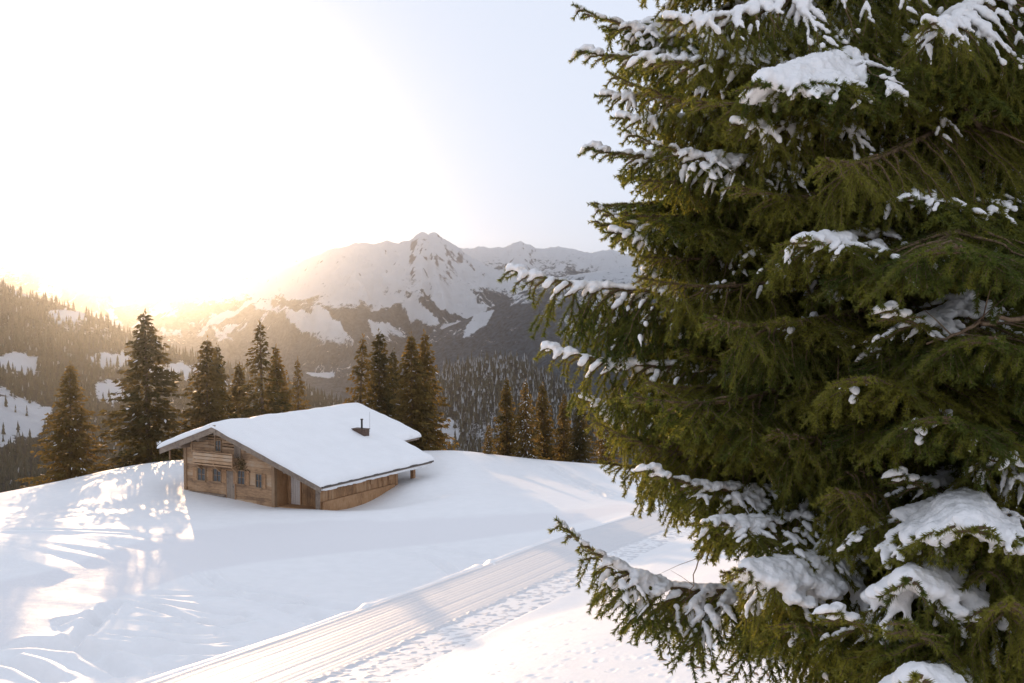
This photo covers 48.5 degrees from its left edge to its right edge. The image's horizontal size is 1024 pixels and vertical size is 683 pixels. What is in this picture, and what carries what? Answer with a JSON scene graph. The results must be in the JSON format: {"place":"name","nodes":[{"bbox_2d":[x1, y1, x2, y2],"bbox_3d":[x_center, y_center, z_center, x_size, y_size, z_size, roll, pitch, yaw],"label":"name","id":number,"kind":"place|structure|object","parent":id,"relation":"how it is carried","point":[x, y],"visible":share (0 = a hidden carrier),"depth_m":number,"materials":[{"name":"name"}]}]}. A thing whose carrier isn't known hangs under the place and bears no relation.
{"place":"outdoors","nodes":[
{"label":"outdoors","id":0,"kind":"place"},
{"bbox_2d":[0,285,336,491],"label":"hillside","id":1,"kind":"structure","parent":0,"point":[32,421],"depth_m":481.23,"materials":[{"name":"green plant"}]},
{"bbox_2d":[0,277,409,492],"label":"hillside forest","id":2,"kind":"object","parent":1,"relation":"on","point":[7,333],"visible":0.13,"depth_m":498.08,"materials":[{"name":"green plant"}]},
{"bbox_2d":[0,232,709,464],"bbox_3d":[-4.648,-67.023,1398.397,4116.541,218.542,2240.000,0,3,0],"label":"mountains","id":3,"kind":"structure","parent":0,"point":[318,311],"depth_m":1235.33,"materials":[{"name":"white snow"}]},
{"bbox_2d":[0,0,727,255],"label":"sky","id":4,"kind":"structure","parent":0,"point":[330,124],"materials":[{"name":"white"}]},
{"bbox_2d":[0,450,845,682],"bbox_3d":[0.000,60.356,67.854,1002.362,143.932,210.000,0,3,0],"label":"ground","id":5,"kind":"structure","parent":0,"point":[148,572],"depth_m":55.14,"materials":[{"name":"white snow"}]},
{"bbox_2d":[15,361,117,488],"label":"spruce tree","id":6,"kind":"object","parent":5,"relation":"on","point":[63,442],"visible":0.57,"depth_m":92.93,"materials":[{"name":"green plant"}]},
{"bbox_2d":[91,308,194,469],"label":"spruce tree","id":7,"kind":"object","parent":5,"relation":"on","point":[144,450],"visible":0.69,"depth_m":96.47,"materials":[{"name":"green plant"}]},
{"bbox_2d":[172,335,232,459],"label":"spruce tree","id":8,"kind":"object","parent":5,"relation":"on","point":[200,399],"visible":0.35,"depth_m":98.76,"materials":[{"name":"green plant"}]},
{"bbox_2d":[203,342,236,422],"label":"spruce tree","id":9,"kind":"object","parent":5,"relation":"on","point":[223,376],"visible":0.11,"depth_m":103.33,"materials":[{"name":"green plant"}]},
{"bbox_2d":[227,361,254,417],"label":"spruce tree","id":10,"kind":"object","parent":5,"relation":"on","point":[235,392],"visible":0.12,"depth_m":105.20,"materials":[{"name":"green plant"}]},
{"bbox_2d":[228,320,291,418],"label":"spruce tree","id":11,"kind":"object","parent":5,"relation":"on","point":[260,357],"visible":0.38,"depth_m":96.11,"materials":[{"name":"green plant"}]},
{"bbox_2d":[264,343,295,413],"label":"spruce tree","id":12,"kind":"object","parent":5,"relation":"on","point":[279,370],"visible":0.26,"depth_m":100.81,"materials":[{"name":"green plant"}]},
{"bbox_2d":[157,403,433,510],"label":"timber hut","id":13,"kind":"object","parent":5,"relation":"on","point":[342,456],"visible":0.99,"depth_m":79.34,"materials":[{"name":"brown wood"}]},
{"bbox_2d":[193,467,205,481],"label":"window","id":14,"kind":"structure","parent":13,"relation":"in","point":[198,474],"depth_m":80.49,"materials":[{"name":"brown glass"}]},
{"bbox_2d":[208,468,225,482],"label":"window","id":15,"kind":"structure","parent":13,"relation":"in","point":[214,475],"depth_m":79.65,"materials":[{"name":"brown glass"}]},
{"bbox_2d":[214,440,221,451],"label":"window","id":16,"kind":"structure","parent":13,"relation":"in","point":[218,443],"depth_m":79.48,"materials":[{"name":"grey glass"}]},
{"bbox_2d":[226,469,235,499],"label":"front door","id":17,"kind":"structure","parent":13,"relation":"in","point":[230,487],"depth_m":79.05,"materials":[{"name":"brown wood"}]},
{"bbox_2d":[234,445,240,458],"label":"attic door","id":18,"kind":"structure","parent":13,"relation":"in","point":[237,451],"depth_m":78.61,"materials":[{"name":"wood"}]},
{"bbox_2d":[233,470,248,485],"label":"window","id":19,"kind":"structure","parent":13,"relation":"in","point":[242,479],"depth_m":78.51,"materials":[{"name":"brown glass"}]},
{"bbox_2d":[255,473,265,488],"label":"window","id":20,"kind":"structure","parent":13,"relation":"in","point":[260,479],"depth_m":77.68,"materials":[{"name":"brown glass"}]},
{"bbox_2d":[289,476,301,504],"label":"porch door","id":21,"kind":"structure","parent":13,"relation":"in","point":[295,486],"depth_m":77.86,"materials":[{"name":"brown wood"}]},
{"bbox_2d":[289,356,310,410],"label":"spruce tree","id":22,"kind":"object","parent":5,"relation":"on","point":[297,393],"visible":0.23,"depth_m":104.34,"materials":[{"name":"green plant"}]},
{"bbox_2d":[341,334,380,409],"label":"spruce tree","id":23,"kind":"object","parent":5,"relation":"on","point":[362,364],"visible":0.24,"depth_m":102.37,"materials":[{"name":"green plant"}]},
{"bbox_2d":[361,328,400,421],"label":"spruce tree","id":24,"kind":"object","parent":5,"relation":"on","point":[383,401],"visible":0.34,"depth_m":104.91,"materials":[{"name":"green plant"}]},
{"bbox_2d":[380,347,405,419],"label":"spruce tree","id":25,"kind":"object","parent":5,"relation":"on","point":[395,362],"visible":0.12,"depth_m":108.02,"materials":[{"name":"green plant"}]},
{"bbox_2d":[389,332,442,450],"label":"spruce tree","id":26,"kind":"object","parent":5,"relation":"on","point":[416,397],"visible":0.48,"depth_m":98.75,"materials":[{"name":"green plant"}]},
{"bbox_2d":[402,329,460,450],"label":"spruce tree","id":27,"kind":"object","parent":5,"relation":"on","point":[426,360],"visible":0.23,"depth_m":101.20,"materials":[{"name":"green plant"}]},
{"bbox_2d":[481,423,495,454],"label":"spruce tree","id":28,"kind":"object","parent":5,"relation":"on","point":[488,444],"visible":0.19,"depth_m":98.34,"materials":[{"name":"green plant"}]},
{"bbox_2d":[491,380,521,455],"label":"spruce tree","id":29,"kind":"object","parent":5,"relation":"on","point":[504,438],"visible":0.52,"depth_m":103.33,"materials":[{"name":"green plant"}]},
{"bbox_2d":[507,378,549,459],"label":"spruce tree","id":30,"kind":"object","parent":5,"relation":"on","point":[528,435],"visible":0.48,"depth_m":101.29,"materials":[{"name":"green plant"}]},
{"bbox_2d":[528,383,564,460],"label":"spruce tree","id":31,"kind":"object","parent":5,"relation":"on","point":[543,422],"visible":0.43,"depth_m":105.36,"materials":[{"name":"green plant"}]},
{"bbox_2d":[552,394,573,461],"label":"spruce tree","id":32,"kind":"object","parent":5,"relation":"on","point":[562,441],"visible":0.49,"depth_m":107.06,"materials":[{"name":"green plant"}]},
{"bbox_2d":[562,401,599,463],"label":"spruce tree","id":33,"kind":"object","parent":5,"relation":"on","point":[581,454],"visible":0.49,"depth_m":104.18,"materials":[{"name":"green plant"}]},
{"bbox_2d":[589,413,620,464],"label":"spruce tree","id":34,"kind":"object","parent":5,"relation":"on","point":[601,442],"visible":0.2,"depth_m":109.37,"materials":[{"name":"green plant"}]},
{"bbox_2d":[497,0,1023,682],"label":"spruce tree","id":35,"kind":"object","parent":5,"relation":"on","point":[825,398],"visible":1,"depth_m":5.11,"materials":[{"name":"green plant"}]},
{"bbox_2d":[152,509,694,682],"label":"snow road","id":36,"kind":"structure","parent":0,"point":[326,650],"depth_m":37.51,"materials":[{"name":"white snow"}]},
{"bbox_2d":[422,361,651,454],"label":"wooded knoll","id":37,"kind":"structure","parent":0,"point":[452,430],"depth_m":662.24,"materials":[{"name":"green plant"}]},
{"bbox_2d":[363,349,647,459],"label":"knoll forest","id":38,"kind":"object","parent":37,"relation":"on","point":[479,388],"visible":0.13,"depth_m":674.05,"materials":[{"name":"green plant"}]},
{"bbox_2d":[645,595,769,682],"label":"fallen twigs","id":39,"kind":"object","parent":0,"point":[756,673],"visible":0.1,"depth_m":21.31,"materials":[{"name":"wood"}]}
]}

